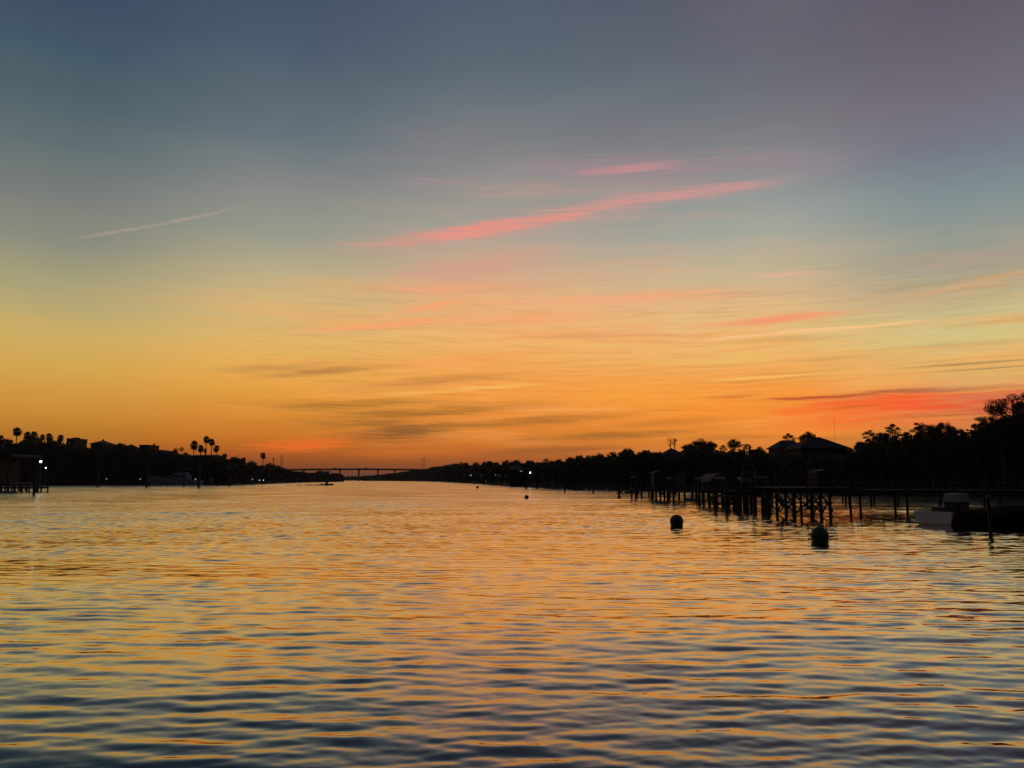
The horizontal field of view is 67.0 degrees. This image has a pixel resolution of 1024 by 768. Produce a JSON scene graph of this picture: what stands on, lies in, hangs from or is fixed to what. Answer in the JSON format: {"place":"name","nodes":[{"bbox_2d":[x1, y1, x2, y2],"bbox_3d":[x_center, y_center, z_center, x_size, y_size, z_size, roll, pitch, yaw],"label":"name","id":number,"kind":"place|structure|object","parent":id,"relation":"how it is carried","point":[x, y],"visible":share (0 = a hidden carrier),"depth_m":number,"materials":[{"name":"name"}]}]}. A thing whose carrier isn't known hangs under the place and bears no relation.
{"place":"outdoors","nodes":[
{"label":"outdoors","id":0,"kind":"place"},
{"bbox_2d":[3,480,335,484],"bbox_3d":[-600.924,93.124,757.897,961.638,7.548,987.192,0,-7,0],"label":"bank","id":1,"kind":"structure","parent":0,"point":[105,483],"depth_m":320.04,"materials":[{"name":"soil"}]},
{"bbox_2d":[0,435,5,443],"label":"palm tree","id":2,"kind":"object","parent":1,"relation":"on","point":[2,440],"visible":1,"depth_m":334.20,"materials":[{"name":"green plant"}]},
{"bbox_2d":[3,438,14,447],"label":"broadleaf tree","id":3,"kind":"object","parent":1,"relation":"on","point":[7,443],"visible":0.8,"depth_m":336.80,"materials":[{"name":"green plant"}]},
{"bbox_2d":[13,427,22,442],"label":"palm tree","id":4,"kind":"object","parent":1,"relation":"on","point":[17,432],"visible":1,"depth_m":344.32,"materials":[{"name":"green plant"}]},
{"bbox_2d":[23,432,30,438],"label":"palm tree","id":5,"kind":"object","parent":1,"relation":"on","point":[26,434],"visible":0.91,"depth_m":348.96,"materials":[{"name":"green plant"}]},
{"bbox_2d":[29,432,38,439],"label":"palm tree","id":6,"kind":"object","parent":1,"relation":"on","point":[33,436],"visible":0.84,"depth_m":347.20,"materials":[{"name":"green plant"}]},
{"bbox_2d":[45,433,52,438],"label":"palm tree","id":7,"kind":"object","parent":1,"relation":"on","point":[48,435],"visible":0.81,"depth_m":348.79,"materials":[{"name":"green plant"}]},
{"bbox_2d":[57,434,63,441],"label":"palm tree","id":8,"kind":"object","parent":1,"relation":"on","point":[60,438],"visible":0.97,"depth_m":349.16,"materials":[{"name":"green plant"}]},
{"bbox_2d":[66,437,87,448],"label":"flat roofed block","id":9,"kind":"structure","parent":1,"relation":"on","point":[76,441],"depth_m":354.25,"materials":[{"name":"black"}]},
{"bbox_2d":[89,439,114,452],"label":"hipped house","id":10,"kind":"structure","parent":1,"relation":"on","point":[97,445],"depth_m":350.94,"materials":[{"name":"paint"}]},
{"bbox_2d":[140,444,158,455],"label":"tower house","id":11,"kind":"structure","parent":1,"relation":"on","point":[155,448],"depth_m":352.70,"materials":[{"name":"black"}]},
{"bbox_2d":[157,450,169,455],"bbox_3d":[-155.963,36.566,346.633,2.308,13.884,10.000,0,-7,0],"label":"lean roofed house","id":12,"kind":"structure","parent":1,"relation":"on","point":[161,451],"depth_m":343.71,"materials":[{"name":"paint"}]},
{"bbox_2d":[0,437,344,484],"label":"bank scrub","id":13,"kind":"object","parent":1,"relation":"on","point":[61,462],"visible":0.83,"depth_m":323.99,"materials":[{"name":"green plant"}]},
{"bbox_2d":[190,440,198,454],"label":"palm tree","id":14,"kind":"object","parent":1,"relation":"on","point":[194,447],"visible":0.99,"depth_m":358.69,"materials":[{"name":"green plant"}]},
{"bbox_2d":[197,444,203,454],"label":"palm tree","id":15,"kind":"object","parent":1,"relation":"on","point":[200,450],"visible":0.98,"depth_m":360.34,"materials":[{"name":"green plant"}]},
{"bbox_2d":[203,436,209,454],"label":"palm tree","id":16,"kind":"object","parent":1,"relation":"on","point":[205,439],"visible":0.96,"depth_m":364.27,"materials":[{"name":"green plant"}]},
{"bbox_2d":[191,455,223,461],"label":"long villa","id":17,"kind":"object","parent":1,"relation":"on","point":[206,457],"visible":0.15,"depth_m":344.64,"materials":[{"name":"tile"}]},
{"bbox_2d":[208,438,214,454],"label":"palm tree","id":18,"kind":"object","parent":1,"relation":"on","point":[212,440],"visible":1,"depth_m":358.39,"materials":[{"name":"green plant"}]},
{"bbox_2d":[213,445,219,454],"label":"palm tree","id":19,"kind":"object","parent":1,"relation":"on","point":[216,449],"visible":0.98,"depth_m":356.58,"materials":[{"name":"green plant"}]},
{"bbox_2d":[260,453,266,464],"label":"palm tree","id":20,"kind":"object","parent":1,"relation":"on","point":[263,455],"visible":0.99,"depth_m":467.20,"materials":[{"name":"green plant"}]},
{"bbox_2d":[265,463,275,470],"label":"broadleaf tree","id":21,"kind":"object","parent":1,"relation":"on","point":[268,465],"visible":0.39,"depth_m":467.11,"materials":[{"name":"green plant"}]},
{"bbox_2d":[0,481,1023,767],"bbox_3d":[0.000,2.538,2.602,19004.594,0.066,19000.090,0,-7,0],"label":"water","id":22,"kind":"structure","parent":0,"point":[376,625],"depth_m":11.32,"materials":[{"name":"liquid"}]},
{"bbox_2d":[0,454,43,490],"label":"boathouse","id":23,"kind":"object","parent":22,"relation":"in","point":[9,468],"visible":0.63,"depth_m":153.65,"materials":[{"name":"brown wood"}]},
{"bbox_2d":[1,484,48,492],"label":"dock","id":24,"kind":"object","parent":22,"relation":"in","point":[21,488],"visible":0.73,"depth_m":132.88,"materials":[{"name":"brown wood"}]},
{"bbox_2d":[32,470,36,494],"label":"mooring pile","id":25,"kind":"object","parent":22,"relation":"in","point":[34,484],"visible":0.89,"depth_m":112.58,"materials":[{"name":"black wood"}]},
{"bbox_2d":[37,469,39,491],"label":"mooring pile","id":26,"kind":"object","parent":22,"relation":"in","point":[38,480],"visible":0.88,"depth_m":141.72,"materials":[{"name":"black wood"}]},
{"bbox_2d":[97,470,99,486],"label":"mooring pile","id":27,"kind":"object","parent":22,"relation":"in","point":[98,473],"visible":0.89,"depth_m":236.23,"materials":[{"name":"black wood"}]},
{"bbox_2d":[145,464,148,486],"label":"mooring pile","id":28,"kind":"object","parent":22,"relation":"in","point":[147,473],"visible":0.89,"depth_m":231.37,"materials":[{"name":"black wood"}]},
{"bbox_2d":[148,463,203,484],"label":"sport yacht","id":29,"kind":"object","parent":22,"relation":"on","point":[176,478],"visible":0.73,"depth_m":317.82,"materials":[{"name":"white plastic"}]},
{"bbox_2d":[197,461,200,486],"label":"mooring pile","id":30,"kind":"object","parent":22,"relation":"in","point":[199,471],"visible":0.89,"depth_m":226.63,"materials":[{"name":"black wood"}]},
{"bbox_2d":[204,475,216,484],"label":"moored boat","id":31,"kind":"object","parent":22,"relation":"on","point":[211,481],"visible":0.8,"depth_m":323.04,"materials":[{"name":"black fabric"}]},
{"bbox_2d":[210,480,254,484],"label":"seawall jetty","id":32,"kind":"object","parent":22,"relation":"in","point":[235,482],"visible":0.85,"depth_m":321.98,"materials":[{"name":"black wood"}]},
{"bbox_2d":[321,477,332,484],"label":"motorboat","id":33,"kind":"object","parent":22,"relation":"on","point":[326,481],"visible":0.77,"depth_m":300.75,"materials":[{"name":"black rubber"}]},
{"bbox_2d":[289,468,424,480],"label":"road bridge","id":34,"kind":"structure","parent":22,"relation":"in","point":[340,469],"depth_m":1436.37,"materials":[{"name":"concrete"}]},
{"bbox_2d":[525,483,569,488],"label":"dock","id":35,"kind":"object","parent":22,"relation":"in","point":[536,485],"visible":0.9,"depth_m":186.49,"materials":[{"name":"black wood"}]},
{"bbox_2d":[540,486,563,488],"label":"floating platform","id":36,"kind":"structure","parent":22,"relation":"on","point":[561,487],"depth_m":159.08,"materials":[{"name":"black rubber"}]},
{"bbox_2d":[617,485,638,492],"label":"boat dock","id":37,"kind":"object","parent":22,"relation":"on","point":[621,488],"visible":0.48,"depth_m":126.92,"materials":[{"name":"brown wood"}]},
{"bbox_2d":[636,478,653,496],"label":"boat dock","id":38,"kind":"object","parent":22,"relation":"on","point":[641,490],"visible":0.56,"depth_m":101.91,"materials":[{"name":"brown wood"}]},
{"bbox_2d":[630,476,660,497],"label":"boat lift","id":39,"kind":"object","parent":22,"relation":"in","point":[634,488],"visible":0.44,"depth_m":93.55,"materials":[{"name":"wood"}]},
{"bbox_2d":[670,515,683,526],"bbox_3d":[7.749,6.490,36.402,0.630,0.767,0.630,0,-7,0],"label":"mooring buoy","id":40,"kind":"object","parent":22,"relation":"on","point":[676,521],"visible":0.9,"depth_m":36.17,"materials":[{"name":"black plastic"}]},
{"bbox_2d":[650,483,711,498],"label":"dock","id":41,"kind":"object","parent":22,"relation":"on","point":[655,489],"visible":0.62,"depth_m":87.28,"materials":[{"name":"brown wood"}]},
{"bbox_2d":[650,470,667,487],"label":"dock shed","id":42,"kind":"structure","parent":41,"relation":"on","point":[658,477],"depth_m":88.32,"materials":[{"name":"black wood"}]},
{"bbox_2d":[674,472,685,487],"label":"signboard","id":43,"kind":"object","parent":41,"relation":"on","point":[680,479],"visible":0.93,"depth_m":86.91},
{"bbox_2d":[666,477,704,501],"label":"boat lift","id":44,"kind":"object","parent":22,"relation":"in","point":[673,491],"visible":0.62,"depth_m":78.21,"materials":[{"name":"wood"}]},
{"bbox_2d":[683,492,695,499],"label":"moored boat","id":45,"kind":"object","parent":22,"relation":"on","point":[691,496],"visible":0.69,"depth_m":82.63,"materials":[{"name":"black rubber"}]},
{"bbox_2d":[698,480,731,504],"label":"dock","id":46,"kind":"object","parent":22,"relation":"on","point":[709,492],"visible":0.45,"depth_m":67.37,"materials":[{"name":"brown wood"}]},
{"bbox_2d":[700,474,735,489],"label":"boat canopy","id":47,"kind":"object","parent":46,"relation":"on","point":[709,477],"visible":0.67,"depth_m":68.06,"materials":[{"name":"grey fabric"}]},
{"bbox_2d":[728,482,730,507],"bbox_3d":[17.035,9.472,60.836,0.323,3.530,0.291,0,-7,0],"label":"mooring pile","id":48,"kind":"object","parent":22,"relation":"in","point":[729,502],"visible":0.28,"depth_m":60.76,"materials":[{"name":"black wood"}]},
{"bbox_2d":[737,479,741,510],"bbox_3d":[16.129,8.620,54.741,0.323,3.726,0.291,0,-7,0],"label":"mooring pile","id":49,"kind":"object","parent":22,"relation":"in","point":[739,495],"visible":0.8,"depth_m":54.72,"materials":[{"name":"black wood"}]},
{"bbox_2d":[713,476,769,510],"bbox_3d":[16.888,8.630,56.958,3.240,3.647,3.500,0,-7,0],"label":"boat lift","id":50,"kind":"object","parent":22,"relation":"in","point":[726,495],"visible":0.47,"depth_m":55.66,"materials":[{"name":"wood"}]},
{"bbox_2d":[724,483,766,509],"bbox_3d":[17.340,8.969,57.635,2.381,3.144,3.196,0,-7,0],"label":"dock","id":51,"kind":"object","parent":22,"relation":"in","point":[747,502],"visible":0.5,"depth_m":56.32,"materials":[{"name":"brown wood"}]},
{"bbox_2d":[737,477,756,490],"bbox_3d":[17.391,7.405,57.173,1.198,1.026,0.780,0,-7,0],"label":"dock locker","id":52,"kind":"object","parent":51,"relation":"on","point":[744,479],"visible":0.66,"depth_m":56.86,"materials":[{"name":"paint"}]},
{"bbox_2d":[742,465,755,483],"bbox_3d":[17.791,7.041,58.074,1.078,1.975,0.078,0,-7,0],"label":"lift canopy","id":53,"kind":"object","parent":51,"relation":"on","point":[748,473],"visible":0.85,"depth_m":58.11,"materials":[{"name":"metal"}]},
{"bbox_2d":[766,482,769,511],"bbox_3d":[17.485,8.450,52.745,0.267,3.574,0.233,0,-7,0],"label":"mooring pile","id":54,"kind":"object","parent":22,"relation":"in","point":[768,497],"visible":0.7,"depth_m":52.73,"materials":[{"name":"black wood"}]},
{"bbox_2d":[749,471,853,516],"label":"braced pier","id":55,"kind":"structure","parent":22,"relation":"in","point":[800,490],"depth_m":46.59,"materials":[{"name":"brown wood"}]},
{"bbox_2d":[807,469,834,486],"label":"dock shed","id":56,"kind":"structure","parent":55,"relation":"on","point":[819,483],"depth_m":50.15,"materials":[{"name":"black wood"}]},
{"bbox_2d":[810,527,828,542],"bbox_3d":[10.839,5.362,27.240,0.616,0.749,0.616,0,-7,0],"label":"mooring buoy","id":57,"kind":"object","parent":22,"relation":"on","point":[819,534],"visible":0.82,"depth_m":27.02,"materials":[{"name":"plastic"}]},
{"bbox_2d":[831,474,1023,512],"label":"long walkway","id":58,"kind":"structure","parent":22,"relation":"in","point":[939,492],"depth_m":51.55,"materials":[{"name":"brown wood"}]},
{"bbox_2d":[914,493,998,525],"bbox_3d":[23.192,6.409,39.044,6.275,1.800,2.050,4,-8,-28],"label":"console boat","id":59,"kind":"object","parent":22,"relation":"on","point":[954,503],"visible":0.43,"depth_m":38.04,"materials":[{"name":"white plastic"}]},
{"bbox_2d":[985,494,992,532],"bbox_3d":[19.984,6.157,32.309,0.200,3.108,0.165,0,-7,0],"label":"mooring pile","id":60,"kind":"object","parent":22,"relation":"in","point":[989,515],"visible":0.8,"depth_m":32.34,"materials":[{"name":"black wood"}]},
{"bbox_2d":[955,505,1023,528],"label":"covered skiff","id":61,"kind":"object","parent":22,"relation":"on","point":[1007,516],"visible":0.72,"depth_m":35.18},
{"bbox_2d":[0,0,1023,476],"label":"sky","id":62,"kind":"structure","parent":0,"point":[309,234],"materials":[{"name":"orange"}]},
{"bbox_2d":[368,480,1023,489],"bbox_3d":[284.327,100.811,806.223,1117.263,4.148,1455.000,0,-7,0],"label":"bank","id":63,"kind":"structure","parent":0,"point":[877,487],"depth_m":147.53,"materials":[{"name":"soil"}]},
{"bbox_2d":[360,467,433,480],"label":"wood","id":64,"kind":"object","parent":63,"relation":"on","point":[417,475],"visible":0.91,"depth_m":1194.88,"materials":[{"name":"green plant"}]},
{"bbox_2d":[509,466,524,485],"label":"shore house","id":65,"kind":"structure","parent":63,"relation":"on","point":[516,477],"depth_m":254.15,"materials":[{"name":"black"}]},
{"bbox_2d":[607,451,617,457],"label":"broadleaf tree","id":66,"kind":"object","parent":63,"relation":"on","point":[611,454],"visible":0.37,"depth_m":288.37,"materials":[{"name":"green plant"}]},
{"bbox_2d":[622,448,634,453],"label":"broadleaf tree","id":67,"kind":"object","parent":63,"relation":"on","point":[628,450],"visible":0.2,"depth_m":278.26,"materials":[{"name":"green plant"}]},
{"bbox_2d":[662,448,682,455],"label":"hut","id":68,"kind":"object","parent":63,"relation":"on","point":[666,452],"visible":0.14,"depth_m":255.64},
{"bbox_2d":[680,443,691,454],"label":"broadleaf tree","id":69,"kind":"object","parent":63,"relation":"on","point":[685,447],"visible":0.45,"depth_m":236.82,"materials":[{"name":"green plant"}]},
{"bbox_2d":[689,438,707,448],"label":"broadleaf tree","id":70,"kind":"object","parent":63,"relation":"on","point":[699,443],"visible":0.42,"depth_m":238.50,"materials":[{"name":"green plant"}]},
{"bbox_2d":[705,441,717,448],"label":"broadleaf tree","id":71,"kind":"object","parent":63,"relation":"on","point":[713,445],"visible":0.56,"depth_m":235.06,"materials":[{"name":"black plant"}]},
{"bbox_2d":[718,445,727,451],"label":"pine tree","id":72,"kind":"object","parent":63,"relation":"on","point":[722,448],"visible":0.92,"depth_m":229.13,"materials":[{"name":"black plant"}]},
{"bbox_2d":[427,409,1023,486],"bbox_3d":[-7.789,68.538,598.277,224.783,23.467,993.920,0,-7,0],"label":"thicket","id":73,"kind":"object","parent":63,"relation":"on","point":[933,455],"visible":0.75,"depth_m":150.77,"materials":[{"name":"black plant"}]},
{"bbox_2d":[727,439,741,450],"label":"broadleaf tree","id":74,"kind":"object","parent":63,"relation":"on","point":[737,444],"visible":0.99,"depth_m":224.16,"materials":[{"name":"black plant"}]},
{"bbox_2d":[742,444,750,453],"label":"pine tree","id":75,"kind":"object","parent":63,"relation":"on","point":[745,447],"visible":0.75,"depth_m":219.21,"materials":[{"name":"black plant"}]},
{"bbox_2d":[753,446,765,452],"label":"broadleaf tree","id":76,"kind":"object","parent":63,"relation":"on","point":[760,449],"visible":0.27,"depth_m":214.09,"materials":[{"name":"black plant"}]},
{"bbox_2d":[766,441,796,455],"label":"wing house","id":77,"kind":"structure","parent":63,"relation":"on","point":[775,449],"depth_m":200.59,"materials":[{"name":"metal"}]},
{"bbox_2d":[782,433,797,440],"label":"pine tree","id":78,"kind":"object","parent":63,"relation":"on","point":[787,435],"visible":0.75,"depth_m":221.45,"materials":[{"name":"black plant"}]},
{"bbox_2d":[798,431,815,440],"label":"broadleaf tree","id":79,"kind":"object","parent":63,"relation":"on","point":[807,434],"visible":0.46,"depth_m":219.50,"materials":[{"name":"black plant"}]},
{"bbox_2d":[781,427,849,456],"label":"hipped house","id":80,"kind":"structure","parent":63,"relation":"on","point":[813,445],"depth_m":186.30,"materials":[{"name":"metal"}]},
{"bbox_2d":[842,448,854,456],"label":"broadleaf tree","id":81,"kind":"object","parent":63,"relation":"on","point":[845,451],"visible":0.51,"depth_m":149.11,"materials":[{"name":"black plant"}]},
{"bbox_2d":[853,441,866,452],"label":"broadleaf tree","id":82,"kind":"object","parent":63,"relation":"on","point":[858,444],"visible":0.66,"depth_m":141.41,"materials":[{"name":"black plant"}]},
{"bbox_2d":[862,430,875,484],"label":"pine tree","id":83,"kind":"object","parent":63,"relation":"on","point":[871,436],"visible":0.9,"depth_m":135.68,"materials":[{"name":"black plant"}]},
{"bbox_2d":[873,432,889,482],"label":"broadleaf tree","id":84,"kind":"object","parent":63,"relation":"on","point":[877,437],"visible":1,"depth_m":132.43,"materials":[{"name":"black plant"}]},
{"bbox_2d":[885,423,901,477],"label":"pine tree","id":85,"kind":"object","parent":63,"relation":"on","point":[891,426],"visible":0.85,"depth_m":133.66,"materials":[{"name":"black plant"}]},
{"bbox_2d":[899,432,914,478],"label":"pine tree","id":86,"kind":"object","parent":63,"relation":"on","point":[905,436],"visible":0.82,"depth_m":131.65,"materials":[{"name":"black plant"}]},
{"bbox_2d":[909,422,933,483],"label":"pine tree","id":87,"kind":"object","parent":63,"relation":"on","point":[922,428],"visible":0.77,"depth_m":130.91,"materials":[{"name":"black plant"}]},
{"bbox_2d":[925,424,936,436],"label":"broadleaf tree","id":88,"kind":"object","parent":63,"relation":"on","point":[933,428],"visible":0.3,"depth_m":131.96,"materials":[{"name":"black plant"}]},
{"bbox_2d":[934,421,953,445],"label":"broadleaf tree","id":89,"kind":"object","parent":63,"relation":"on","point":[940,426],"visible":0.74,"depth_m":129.45,"materials":[{"name":"black plant"}]},
{"bbox_2d":[951,428,966,468],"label":"broadleaf tree","id":90,"kind":"object","parent":63,"relation":"on","point":[956,432],"visible":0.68,"depth_m":127.51,"materials":[{"name":"black plant"}]},
{"bbox_2d":[964,429,974,438],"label":"pine tree","id":91,"kind":"object","parent":63,"relation":"on","point":[967,432],"visible":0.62,"depth_m":126.79,"materials":[{"name":"black plant"}]},
{"bbox_2d":[970,416,1000,485],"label":"pine tree","id":92,"kind":"object","parent":63,"relation":"on","point":[984,421],"visible":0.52,"depth_m":123.85,"materials":[{"name":"black plant"}]},
{"bbox_2d":[971,392,1023,485],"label":"pine tree","id":93,"kind":"object","parent":63,"relation":"on","point":[997,409],"visible":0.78,"depth_m":120.46,"materials":[{"name":"black plant"}]},
{"bbox_2d":[987,418,1015,489],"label":"broadleaf tree","id":94,"kind":"object","parent":63,"relation":"on","point":[1003,428],"visible":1,"depth_m":117.45,"materials":[{"name":"black plant"}]},
{"bbox_2d":[997,411,1023,446],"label":"broadleaf tree","id":95,"kind":"object","parent":63,"relation":"on","point":[1020,419],"visible":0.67,"depth_m":118.66,"materials":[{"name":"black plant"}]},
{"bbox_3d":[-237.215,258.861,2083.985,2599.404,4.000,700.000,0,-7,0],"label":"far bank","id":96,"kind":"structure","parent":0,"visible":0},
{"bbox_2d":[344,476,360,479],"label":"treeline","id":97,"kind":"object","parent":96,"relation":"on","point":[351,478],"visible":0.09,"depth_m":1751.77,"materials":[{"name":"black plant"}]}
]}

